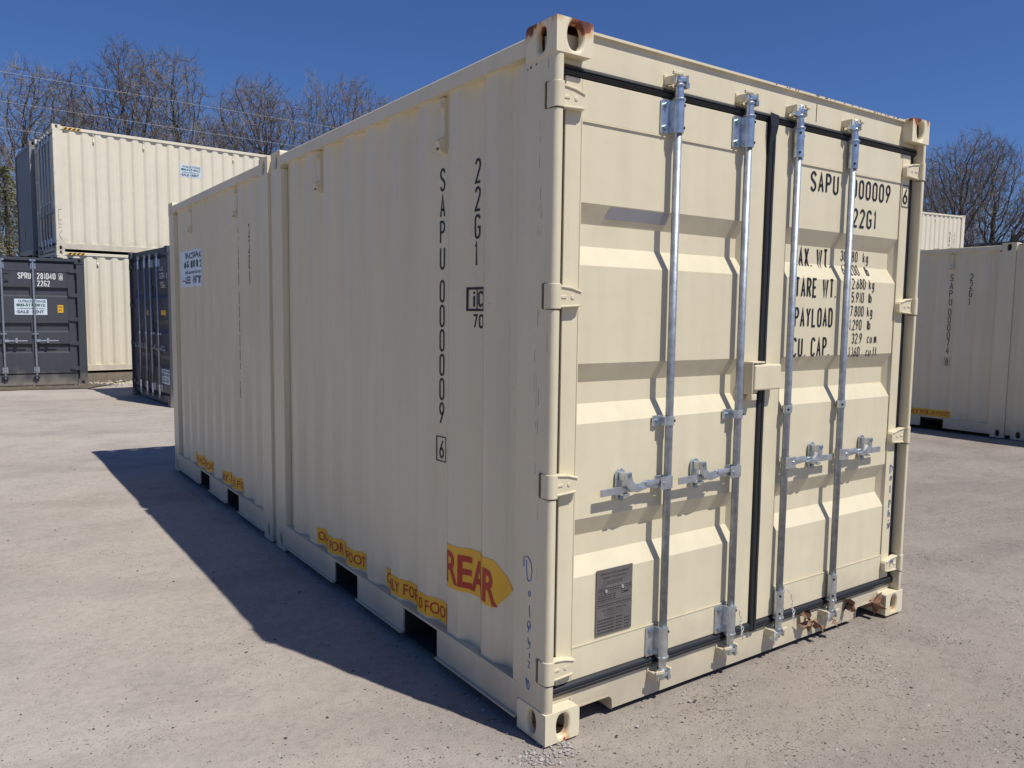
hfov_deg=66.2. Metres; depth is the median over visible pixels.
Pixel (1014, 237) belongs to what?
bare tree
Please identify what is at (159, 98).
power cable
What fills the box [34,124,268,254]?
shipping container
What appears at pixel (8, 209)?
woodland
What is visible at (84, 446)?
ground
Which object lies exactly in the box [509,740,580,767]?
gravel
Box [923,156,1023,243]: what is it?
woodland
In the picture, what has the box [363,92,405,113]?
bare tree
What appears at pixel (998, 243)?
shipping container
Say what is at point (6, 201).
evergreen tree
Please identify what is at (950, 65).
sky
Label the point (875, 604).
dead leaf
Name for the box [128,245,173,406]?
shipping container
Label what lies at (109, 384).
soil clods
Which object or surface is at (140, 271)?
door leaf
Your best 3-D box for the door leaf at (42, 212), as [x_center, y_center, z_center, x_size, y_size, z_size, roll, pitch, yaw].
[-11.813,-4.733,19.755,0.098,2.725,1.193,-4,7,-39]
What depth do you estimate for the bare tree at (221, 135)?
47.15 m
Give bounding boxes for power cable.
[0,71,333,127]
[2,101,297,146]
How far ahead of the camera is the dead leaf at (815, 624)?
3.87 m
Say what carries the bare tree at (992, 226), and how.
on the ground
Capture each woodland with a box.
[0,154,17,255]
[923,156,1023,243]
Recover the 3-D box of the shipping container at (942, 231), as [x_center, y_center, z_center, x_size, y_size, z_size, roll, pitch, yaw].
[15.294,-5.468,32.009,6.070,2.896,2.462,-2,6,-27]
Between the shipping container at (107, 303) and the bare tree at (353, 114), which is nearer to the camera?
the shipping container at (107, 303)
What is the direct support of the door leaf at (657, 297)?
in the shipping container at (546, 380)
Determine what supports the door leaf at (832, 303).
in the shipping container at (546, 380)
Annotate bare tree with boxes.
[0,47,104,207]
[40,72,99,132]
[48,30,193,143]
[66,88,112,132]
[98,46,237,149]
[193,114,262,151]
[202,67,311,155]
[296,70,385,143]
[297,66,331,143]
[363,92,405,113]
[922,123,1022,236]
[923,158,952,212]
[944,136,1023,246]
[998,171,1023,242]
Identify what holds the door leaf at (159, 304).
in the shipping container at (151, 320)
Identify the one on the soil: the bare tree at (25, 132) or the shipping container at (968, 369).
the bare tree at (25, 132)
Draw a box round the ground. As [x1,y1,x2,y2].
[0,380,1023,767]
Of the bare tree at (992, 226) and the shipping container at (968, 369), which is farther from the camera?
the bare tree at (992, 226)
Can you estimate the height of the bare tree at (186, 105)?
15.007 m
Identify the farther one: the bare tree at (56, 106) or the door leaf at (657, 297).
the bare tree at (56, 106)
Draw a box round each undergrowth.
[0,138,25,255]
[964,236,1023,246]
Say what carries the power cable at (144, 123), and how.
attached to the utility pole
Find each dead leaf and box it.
[798,610,811,631]
[812,617,824,631]
[843,599,855,611]
[863,592,885,613]
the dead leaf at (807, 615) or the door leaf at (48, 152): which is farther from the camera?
the door leaf at (48, 152)
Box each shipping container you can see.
[0,255,87,385]
[14,141,38,256]
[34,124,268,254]
[39,250,131,370]
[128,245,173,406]
[168,14,929,746]
[910,242,1023,440]
[920,212,964,249]
[963,240,1023,247]
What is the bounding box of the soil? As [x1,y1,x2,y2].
[0,369,131,389]
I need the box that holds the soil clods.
[0,373,131,390]
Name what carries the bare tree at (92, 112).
on the soil
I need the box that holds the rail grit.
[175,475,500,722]
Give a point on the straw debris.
(127, 382)
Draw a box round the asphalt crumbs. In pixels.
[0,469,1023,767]
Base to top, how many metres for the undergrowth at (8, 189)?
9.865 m
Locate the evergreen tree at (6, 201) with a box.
[0,165,18,256]
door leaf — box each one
[0,258,80,378]
[34,138,47,248]
[43,132,58,248]
[129,255,151,393]
[148,254,172,397]
[534,74,766,687]
[747,105,925,640]
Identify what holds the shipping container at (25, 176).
on the shipping container
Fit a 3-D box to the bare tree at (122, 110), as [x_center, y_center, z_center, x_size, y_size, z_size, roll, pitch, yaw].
[-18.213,-9.160,37.229,6.044,14.515,5.241,2,5,19]
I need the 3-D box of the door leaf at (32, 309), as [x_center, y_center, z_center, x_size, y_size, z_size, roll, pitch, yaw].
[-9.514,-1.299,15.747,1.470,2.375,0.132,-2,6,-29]
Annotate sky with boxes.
[0,0,1023,255]
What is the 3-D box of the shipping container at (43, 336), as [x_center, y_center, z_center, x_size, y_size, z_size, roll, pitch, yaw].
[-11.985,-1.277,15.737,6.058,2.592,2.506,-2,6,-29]
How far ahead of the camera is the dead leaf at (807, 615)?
3.81 m
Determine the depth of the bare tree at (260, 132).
40.72 m
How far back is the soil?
17.21 m
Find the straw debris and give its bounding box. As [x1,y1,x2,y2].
[70,380,132,384]
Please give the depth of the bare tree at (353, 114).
43.06 m
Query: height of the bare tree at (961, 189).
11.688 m
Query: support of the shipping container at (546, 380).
on the ground
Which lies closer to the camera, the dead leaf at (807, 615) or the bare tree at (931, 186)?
the dead leaf at (807, 615)
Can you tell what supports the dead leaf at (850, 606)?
attached to the shipping container at (546, 380)
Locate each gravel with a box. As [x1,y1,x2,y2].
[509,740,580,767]
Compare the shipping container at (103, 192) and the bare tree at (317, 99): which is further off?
the bare tree at (317, 99)

